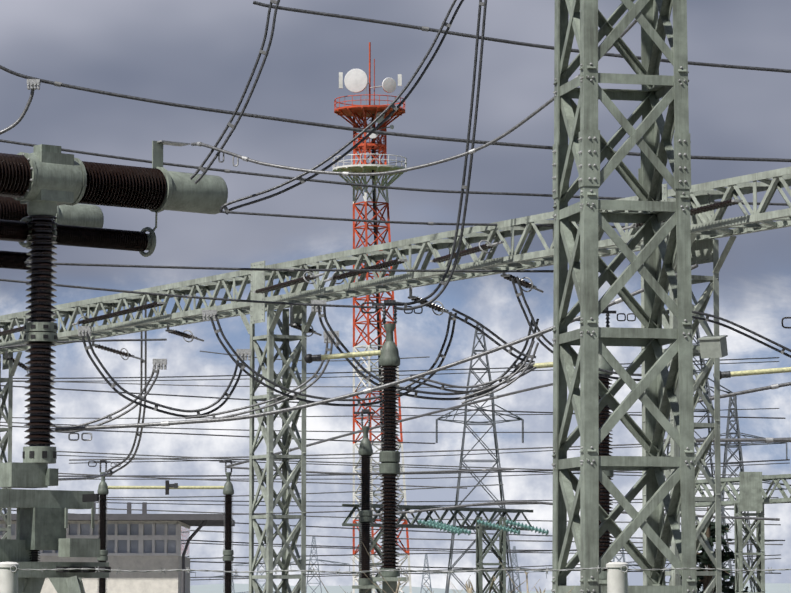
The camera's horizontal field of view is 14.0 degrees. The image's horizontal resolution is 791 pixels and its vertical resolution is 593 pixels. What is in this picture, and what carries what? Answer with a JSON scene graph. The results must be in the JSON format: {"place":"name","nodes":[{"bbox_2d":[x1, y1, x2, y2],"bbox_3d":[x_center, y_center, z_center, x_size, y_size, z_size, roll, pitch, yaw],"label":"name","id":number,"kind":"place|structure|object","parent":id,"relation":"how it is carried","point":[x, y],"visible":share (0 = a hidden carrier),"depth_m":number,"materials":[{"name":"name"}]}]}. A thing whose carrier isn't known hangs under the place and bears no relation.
{"place":"outdoors","nodes":[
{"label":"outdoors","id":0,"kind":"place"},
{"bbox_2d":[0,0,790,591],"label":"sky","id":1,"kind":"structure","parent":0,"point":[200,53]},
{"bbox_2d":[190,583,790,592],"bbox_3d":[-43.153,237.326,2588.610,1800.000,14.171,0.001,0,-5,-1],"label":"distant hills","id":2,"kind":"structure","parent":0,"point":[769,588],"depth_m":2588.82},
{"label":"yard gravel","id":3,"kind":"object","parent":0,"visible":0},
{"bbox_2d":[0,196,103,269],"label":"circuit breaker pole","id":4,"kind":"object","parent":3,"relation":"on","point":[84,215],"visible":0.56,"depth_m":56.03,"materials":[{"name":"grey metal"}]},
{"bbox_2d":[88,460,120,592],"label":"disconnector post","id":5,"kind":"object","parent":3,"relation":"on","point":[102,491],"visible":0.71,"depth_m":89.48,"materials":[{"name":"brown ceramic"}]},
{"bbox_2d":[108,480,223,494],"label":"disconnector arm","id":6,"kind":"object","parent":5,"relation":"attached to","point":[167,486],"visible":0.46,"depth_m":89.67},
{"bbox_2d":[0,140,227,592],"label":"circuit breaker pole","id":7,"kind":"object","parent":3,"relation":"on","point":[42,181],"visible":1,"depth_m":46.79,"materials":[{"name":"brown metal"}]},
{"bbox_2d":[0,502,234,592],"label":"control building","id":8,"kind":"structure","parent":3,"relation":"on","point":[144,540],"depth_m":149.44,"materials":[{"name":"concrete"}]},
{"bbox_2d":[219,460,235,592],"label":"disconnector post","id":9,"kind":"object","parent":3,"relation":"on","point":[228,551],"visible":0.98,"depth_m":89.50,"materials":[{"name":"brown ceramic"}]},
{"bbox_2d":[0,264,790,520],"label":"bus tubes","id":10,"kind":"object","parent":9,"relation":"attached to","point":[467,359],"visible":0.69,"depth_m":54.90,"materials":[{"name":"metal"}]},
{"bbox_2d":[27,276,790,475],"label":"jumper cables","id":11,"kind":"object","parent":10,"relation":"on","point":[331,335],"visible":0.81,"depth_m":53.50,"materials":[{"name":"metal"}]},
{"bbox_2d":[304,300,422,592],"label":"disconnector post","id":12,"kind":"object","parent":3,"relation":"on","point":[389,455],"visible":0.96,"depth_m":48.58,"materials":[{"name":"brown ceramic"}]},
{"bbox_2d":[190,0,636,310],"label":"breaker jumpers","id":13,"kind":"object","parent":12,"relation":"attached to","point":[395,108],"visible":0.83,"depth_m":47.79,"materials":[{"name":"metal"}]},
{"bbox_2d":[352,409,378,592],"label":"post insulator","id":14,"kind":"object","parent":3,"relation":"on","point":[365,452],"visible":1,"depth_m":59.60,"materials":[{"name":"brown ceramic"}]},
{"bbox_2d":[516,308,635,585],"bbox_3d":[2.774,3.262,49.138,1.832,6.202,0.500,0,-5,-1],"label":"disconnector post","id":15,"kind":"object","parent":3,"relation":"on","point":[604,499],"visible":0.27,"depth_m":49.14,"materials":[{"name":"brown ceramic"}]},
{"bbox_2d":[713,317,790,378],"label":"busbar","id":16,"kind":"object","parent":3,"relation":"on","point":[726,374],"visible":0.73,"depth_m":49.96,"materials":[{"name":"yellow metal"}]},
{"label":"ground","id":17,"kind":"structure","parent":0,"visible":0},
{"bbox_2d":[212,575,248,592],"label":"pylon","id":18,"kind":"object","parent":17,"relation":"on","point":[232,580],"visible":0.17,"depth_m":1597.80,"materials":[{"name":"metal"}]},
{"bbox_2d":[233,550,290,592],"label":"pylon","id":19,"kind":"object","parent":17,"relation":"on","point":[256,573],"visible":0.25,"depth_m":1097.13,"materials":[{"name":"metal"}]},
{"bbox_2d":[290,536,349,592],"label":"pylon","id":20,"kind":"object","parent":17,"relation":"on","point":[316,559],"visible":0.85,"depth_m":897.98,"materials":[{"name":"metal"}]},
{"bbox_2d":[333,42,411,592],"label":"communications tower","id":21,"kind":"structure","parent":17,"relation":"on","point":[355,80],"depth_m":352.49,"materials":[{"name":"red metal"}]},
{"bbox_2d":[0,167,790,592],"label":"portal gantry","id":22,"kind":"object","parent":17,"relation":"on","point":[710,229],"visible":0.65,"depth_m":55.67,"materials":[{"name":"grey metal"}]},
{"bbox_2d":[0,193,742,373],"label":"insulator strings","id":23,"kind":"object","parent":22,"relation":"attached to","point":[531,286],"visible":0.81,"depth_m":53.99,"materials":[{"name":"brown ceramic"}]},
{"bbox_2d":[0,1,790,308],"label":"bus conductors","id":24,"kind":"object","parent":22,"relation":"attached to","point":[33,83],"visible":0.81,"depth_m":49.78,"materials":[{"name":"metal"}]},
{"bbox_2d":[693,335,727,357],"bbox_3d":[4.345,0.718,45.501,0.759,0.327,0.362,-5,-7,42],"label":"junction box","id":25,"kind":"object","parent":22,"relation":"attached to","point":[712,347],"visible":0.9,"depth_m":45.30,"materials":[{"name":"grey metal"}]},
{"bbox_2d":[0,562,790,592],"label":"security fence","id":26,"kind":"object","parent":17,"relation":"on","point":[617,577],"visible":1,"depth_m":9.81,"materials":[{"name":"metal"}]},
{"bbox_2d":[401,554,446,592],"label":"pylon","id":27,"kind":"object","parent":17,"relation":"on","point":[423,577],"visible":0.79,"depth_m":1298.53,"materials":[{"name":"metal"}]},
{"bbox_2d":[436,324,523,592],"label":"pylon","id":28,"kind":"object","parent":17,"relation":"on","point":[493,424],"visible":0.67,"depth_m":298.86,"materials":[{"name":"grey metal"}]},
{"bbox_2d":[487,546,546,592],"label":"pylon","id":29,"kind":"object","parent":17,"relation":"on","point":[516,560],"visible":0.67,"depth_m":999.38,"materials":[{"name":"metal"}]},
{"bbox_2d":[310,541,751,592],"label":"dry stalks","id":30,"kind":"object","parent":17,"relation":"on","point":[469,589],"visible":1,"depth_m":11.48,"materials":[{"name":"plant"}]},
{"bbox_2d":[342,472,790,592],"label":"portal gantry","id":31,"kind":"object","parent":17,"relation":"on","point":[750,494],"visible":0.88,"depth_m":128.45,"materials":[{"name":"grey metal"}]},
{"bbox_2d":[575,528,668,585],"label":"pylon","id":32,"kind":"object","parent":17,"relation":"on","point":[623,556],"visible":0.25,"depth_m":599.19,"materials":[{"name":"metal"}]},
{"bbox_2d":[551,0,697,592],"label":"lattice mast","id":33,"kind":"object","parent":17,"relation":"on","point":[589,149],"visible":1,"depth_m":35.60,"materials":[{"name":"grey metal"}]},
{"bbox_2d":[664,304,736,592],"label":"pylon","id":34,"kind":"object","parent":17,"relation":"on","point":[697,343],"visible":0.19,"depth_m":259.31,"materials":[{"name":"grey metal"}]},
{"bbox_2d":[0,351,790,579],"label":"power lines","id":35,"kind":"object","parent":34,"relation":"hanging from","point":[183,458],"visible":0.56,"depth_m":162.43,"materials":[{"name":"metal"}]},
{"bbox_2d":[665,507,748,592],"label":"conifer tree","id":36,"kind":"object","parent":17,"relation":"on","point":[703,559],"visible":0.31,"depth_m":119.80,"materials":[{"name":"green plant"}]},
{"bbox_2d":[679,396,790,592],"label":"pylon","id":37,"kind":"object","parent":17,"relation":"on","point":[737,433],"visible":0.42,"depth_m":419.58,"materials":[{"name":"grey metal"}]}
]}

